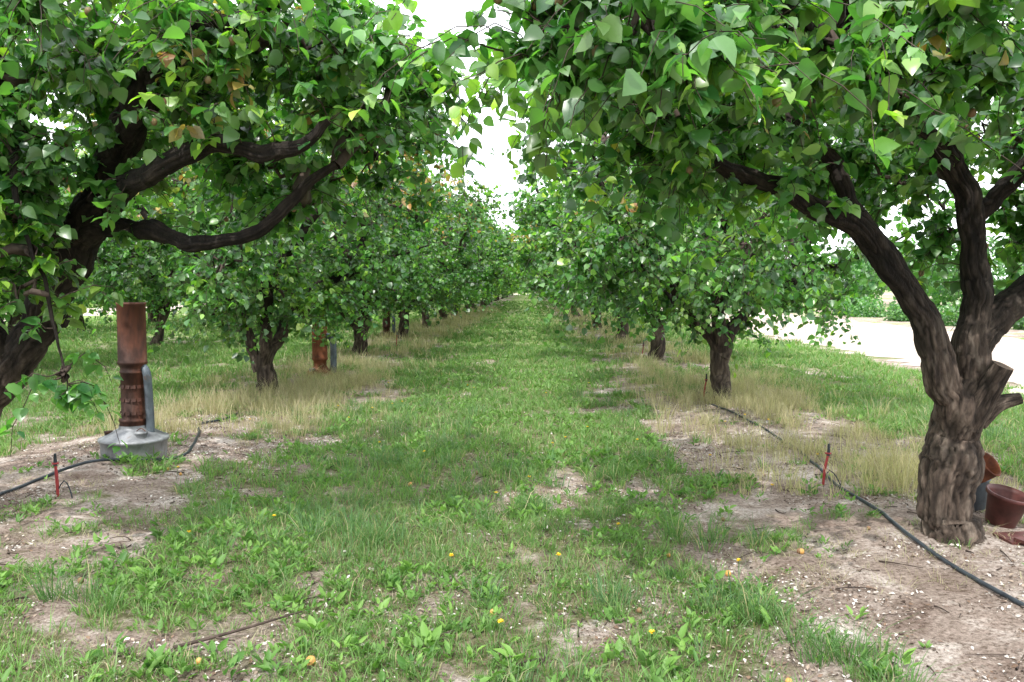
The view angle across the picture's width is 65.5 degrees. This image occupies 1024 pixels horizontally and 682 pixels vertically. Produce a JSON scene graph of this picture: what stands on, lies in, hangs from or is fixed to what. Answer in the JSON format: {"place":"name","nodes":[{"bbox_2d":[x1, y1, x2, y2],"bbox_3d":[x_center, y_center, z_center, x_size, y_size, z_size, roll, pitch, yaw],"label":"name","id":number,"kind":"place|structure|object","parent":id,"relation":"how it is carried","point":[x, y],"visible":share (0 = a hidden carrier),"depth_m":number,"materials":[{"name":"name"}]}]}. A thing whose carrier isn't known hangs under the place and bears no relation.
{"place":"outdoors","nodes":[
{"label":"outdoors","id":0,"kind":"place"},
{"bbox_2d":[3,304,204,320],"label":"dirt road","id":1,"kind":"structure","parent":0,"point":[95,314],"depth_m":50.63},
{"bbox_2d":[0,300,1023,681],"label":"grass","id":2,"kind":"structure","parent":0,"point":[908,394],"depth_m":6.00,"materials":[{"name":"green plant"}]},
{"bbox_2d":[0,290,1023,681],"bbox_3d":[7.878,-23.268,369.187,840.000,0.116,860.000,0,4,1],"label":"ground","id":3,"kind":"structure","parent":0,"point":[990,628],"depth_m":4.73,"materials":[{"name":"beige soil"}]},
{"bbox_2d":[52,453,72,497],"bbox_3d":[-3.326,1.022,5.898,0.173,0.375,0.046,1,4,16],"label":"sprinkler stake","id":4,"kind":"object","parent":3,"relation":"on","point":[55,463],"visible":0.98,"depth_m":5.91,"materials":[{"name":"red plastic"}]},
{"bbox_2d":[0,117,158,335],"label":"apricot tree","id":5,"kind":"object","parent":3,"relation":"on","point":[15,317],"visible":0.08,"depth_m":15.69,"materials":[{"name":"green plant"}]},
{"bbox_2d":[76,261,164,330],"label":"apricot tree","id":6,"kind":"object","parent":3,"relation":"on","point":[82,320],"depth_m":29.08,"materials":[{"name":"green plant"}]},
{"bbox_2d":[97,302,169,461],"bbox_3d":[-3.458,0.390,7.268,0.594,1.485,0.604,1,4,1],"label":"orchard heater","id":7,"kind":"object","parent":3,"relation":"on","point":[139,433],"visible":0.91,"depth_m":7.17,"materials":[{"name":"metal"}]},
{"bbox_2d":[141,281,180,322],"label":"apricot tree","id":8,"kind":"object","parent":3,"relation":"on","point":[151,317],"depth_m":35.05,"materials":[{"name":"green plant"}]},
{"bbox_2d":[84,174,269,345],"bbox_3d":[-9.454,-2.259,21.331,6.841,5.145,6.262,-1,4,-14],"label":"apricot tree","id":9,"kind":"object","parent":3,"relation":"on","point":[157,304],"visible":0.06,"depth_m":21.04,"materials":[{"name":"green plant"}]},
{"bbox_2d":[0,340,402,495],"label":"irrigation hose","id":10,"kind":"object","parent":3,"relation":"on","point":[70,467],"visible":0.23,"depth_m":6.85,"materials":[{"name":"black rubber"}]},
{"bbox_2d":[0,0,486,456],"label":"apricot tree","id":11,"kind":"object","parent":3,"relation":"on","point":[150,76],"visible":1,"depth_m":4.38,"materials":[{"name":"green plant"}]},
{"bbox_2d":[50,94,471,394],"bbox_3d":[-3.451,-1.553,11.553,6.288,4.955,6.168,-2,4,-22],"label":"apricot tree","id":12,"kind":"object","parent":3,"relation":"on","point":[233,278],"visible":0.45,"depth_m":10.99,"materials":[{"name":"green plant"}]},
{"bbox_2d":[307,302,336,376],"bbox_3d":[-3.310,-0.023,13.703,0.461,1.325,0.472,-3,5,-35],"label":"orchard heater","id":13,"kind":"object","parent":3,"relation":"on","point":[319,355],"visible":0.56,"depth_m":13.62,"materials":[{"name":"metal"}]},
{"bbox_2d":[253,151,508,354],"bbox_3d":[-3.568,-2.082,17.957,6.897,5.158,6.765,4,5,44],"label":"apricot tree","id":14,"kind":"object","parent":3,"relation":"on","point":[416,291],"visible":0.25,"depth_m":17.90,"materials":[{"name":"green plant"}]},
{"bbox_2d":[380,301,395,336],"bbox_3d":[-4.054,-0.790,25.697,0.461,1.325,0.472,-3,5,-35],"label":"orchard heater","id":15,"kind":"object","parent":3,"relation":"on","point":[386,327],"visible":0.59,"depth_m":25.61,"materials":[{"name":"metal"}]},
{"bbox_2d":[323,170,521,338],"bbox_3d":[-3.157,-2.509,24.102,7.930,5.180,7.481,3,5,42],"label":"apricot tree","id":16,"kind":"object","parent":3,"relation":"on","point":[492,271],"visible":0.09,"depth_m":23.19,"materials":[{"name":"green plant"}]},
{"bbox_2d":[322,211,530,327],"bbox_3d":[-3.470,-2.850,30.049,8.140,5.155,7.451,-1,4,-16],"label":"apricot tree","id":17,"kind":"object","parent":3,"relation":"on","point":[426,317],"visible":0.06,"depth_m":29.07,"materials":[{"name":"green plant"}]},
{"bbox_2d":[78,447,870,681],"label":"fallen apricots","id":18,"kind":"object","parent":3,"relation":"on","point":[639,609],"visible":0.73,"depth_m":4.30,"materials":[{"name":"orange food"}]},
{"bbox_2d":[434,231,515,320],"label":"apricot tree","id":19,"kind":"object","parent":3,"relation":"on","point":[443,314],"visible":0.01,"depth_m":35.81,"materials":[{"name":"green plant"}]},
{"bbox_2d":[449,241,513,315],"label":"apricot tree","id":20,"kind":"object","parent":3,"relation":"on","point":[476,299],"depth_m":42.11,"materials":[{"name":"green plant"}]},
{"bbox_2d":[464,263,520,312],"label":"apricot tree","id":21,"kind":"object","parent":3,"relation":"on","point":[508,284],"visible":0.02,"depth_m":48.61,"materials":[{"name":"green plant"}]},
{"bbox_2d":[471,250,518,309],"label":"apricot tree","id":22,"kind":"object","parent":3,"relation":"on","point":[473,304],"visible":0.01,"depth_m":54.63,"materials":[{"name":"green plant"}]},
{"bbox_2d":[480,281,512,307],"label":"apricot tree","id":23,"kind":"object","parent":3,"relation":"on","point":[482,303],"depth_m":60.95,"materials":[{"name":"green plant"}]},
{"bbox_2d":[176,382,819,653],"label":"dandelions","id":24,"kind":"object","parent":3,"relation":"on","point":[651,631],"visible":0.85,"depth_m":4.97,"materials":[{"name":"yellow plant"}]},
{"bbox_2d":[0,306,1023,681],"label":"dry grass","id":25,"kind":"structure","parent":3,"relation":"on","point":[742,394],"depth_m":9.58,"materials":[{"name":"beige plant"}]},
{"bbox_2d":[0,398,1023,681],"bbox_3d":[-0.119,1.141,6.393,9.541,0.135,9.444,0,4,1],"label":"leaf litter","id":26,"kind":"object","parent":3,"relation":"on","point":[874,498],"visible":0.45,"depth_m":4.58,"materials":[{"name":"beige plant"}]},
{"bbox_2d":[0,409,1023,681],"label":"fallen twigs","id":27,"kind":"object","parent":3,"relation":"on","point":[220,635],"visible":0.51,"depth_m":4.43,"materials":[{"name":"brown wood"}]},
{"bbox_2d":[0,346,1023,681],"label":"broadleaf weeds","id":28,"kind":"object","parent":3,"relation":"on","point":[406,642],"visible":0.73,"depth_m":4.49,"materials":[{"name":"green plant"}]},
{"bbox_2d":[510,268,567,308],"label":"apricot tree","id":29,"kind":"object","parent":3,"relation":"on","point":[539,293],"depth_m":52.89,"materials":[{"name":"green plant"}]},
{"bbox_2d":[497,211,610,328],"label":"apricot tree","id":30,"kind":"object","parent":3,"relation":"on","point":[562,295],"visible":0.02,"depth_m":28.00,"materials":[{"name":"green plant"}]},
{"bbox_2d":[518,248,589,317],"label":"apricot tree","id":31,"kind":"object","parent":3,"relation":"on","point":[578,313],"depth_m":40.87,"materials":[{"name":"green plant"}]},
{"bbox_2d":[523,226,609,316],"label":"apricot tree","id":32,"kind":"object","parent":3,"relation":"on","point":[557,289],"depth_m":35.42,"materials":[{"name":"green plant"}]},
{"bbox_2d":[504,173,662,339],"bbox_3d":[3.261,-2.514,22.686,7.429,5.409,7.008,1,4,9],"label":"apricot tree","id":33,"kind":"object","parent":3,"relation":"on","point":[550,276],"visible":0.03,"depth_m":22.92,"materials":[{"name":"green plant"}]},
{"bbox_2d":[495,158,787,360],"bbox_3d":[2.897,-2.095,16.827,6.684,5.357,7.085,3,5,34],"label":"apricot tree","id":34,"kind":"object","parent":3,"relation":"on","point":[525,214],"visible":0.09,"depth_m":16.54,"materials":[{"name":"green plant"}]},
{"bbox_2d":[348,0,1023,546],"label":"apricot tree","id":35,"kind":"object","parent":3,"relation":"on","point":[676,100],"visible":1,"depth_m":4.10,"materials":[{"name":"green plant"}]},
{"bbox_2d":[703,374,710,396],"bbox_3d":[2.719,0.662,11.004,0.149,0.420,0.046,1,4,16],"label":"sprinkler stake","id":36,"kind":"object","parent":3,"relation":"on","point":[706,379],"visible":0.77,"depth_m":11.00,"materials":[{"name":"red plastic"}]},
{"bbox_2d":[467,42,1002,402],"bbox_3d":[2.694,-1.488,10.695,6.442,4.934,6.829,-1,4,-16],"label":"apricot tree","id":37,"kind":"object","parent":3,"relation":"on","point":[754,278],"visible":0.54,"depth_m":9.52,"materials":[{"name":"green plant"}]},
{"bbox_2d":[625,347,1023,607],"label":"irrigation hose","id":38,"kind":"object","parent":3,"relation":"on","point":[960,570],"visible":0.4,"depth_m":4.82,"materials":[{"name":"black rubber"}]},
{"bbox_2d":[822,444,840,484],"bbox_3d":[2.561,1.015,6.371,0.149,0.386,0.046,1,4,16],"label":"sprinkler stake","id":39,"kind":"object","parent":3,"relation":"on","point":[828,453],"visible":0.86,"depth_m":6.37,"materials":[{"name":"red plastic"}]},
{"bbox_2d":[706,295,1023,329],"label":"shrub row","id":40,"kind":"object","parent":3,"relation":"on","point":[893,312],"visible":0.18,"depth_m":38.34,"materials":[{"name":"green plant"}]},
{"bbox_2d":[783,233,1023,307],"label":"distant trees","id":41,"kind":"object","parent":3,"relation":"on","point":[939,293],"visible":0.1,"depth_m":62.72,"materials":[{"name":"green plant"}]},
{"bbox_2d":[974,479,991,510],"bbox_3d":[3.239,1.069,5.637,0.260,0.210,0.259,0,4,1],"label":"plant pot","id":42,"kind":"object","parent":3,"relation":"on","point":[981,498],"visible":0.21,"depth_m":5.53,"materials":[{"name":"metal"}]},
{"bbox_2d":[981,452,1000,482],"bbox_3d":[3.244,0.898,5.539,0.181,0.183,0.205,17,-41,-22],"label":"plant pot","id":43,"kind":"object","parent":42,"relation":"in","point":[992,469],"visible":0.38,"depth_m":5.51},
{"bbox_2d":[985,483,1023,528],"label":"plant pot","id":44,"kind":"object","parent":3,"relation":"on","point":[1004,506],"visible":1,"depth_m":5.16,"materials":[{"name":"red plastic"}]},
{"bbox_2d":[993,531,1023,544],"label":"broken plant pot","id":45,"kind":"object","parent":3,"relation":"on","point":[1017,537],"visible":1,"depth_m":4.88,"materials":[{"name":"red ceramic"}]},
{"bbox_2d":[15,0,1023,285],"label":"sky","id":46,"kind":"structure","parent":0,"point":[439,14],"materials":[{"name":"white"}]},
{"bbox_2d":[637,308,1023,393],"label":"dirt road","id":47,"kind":"structure","parent":0,"point":[886,340],"depth_m":23.49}
]}

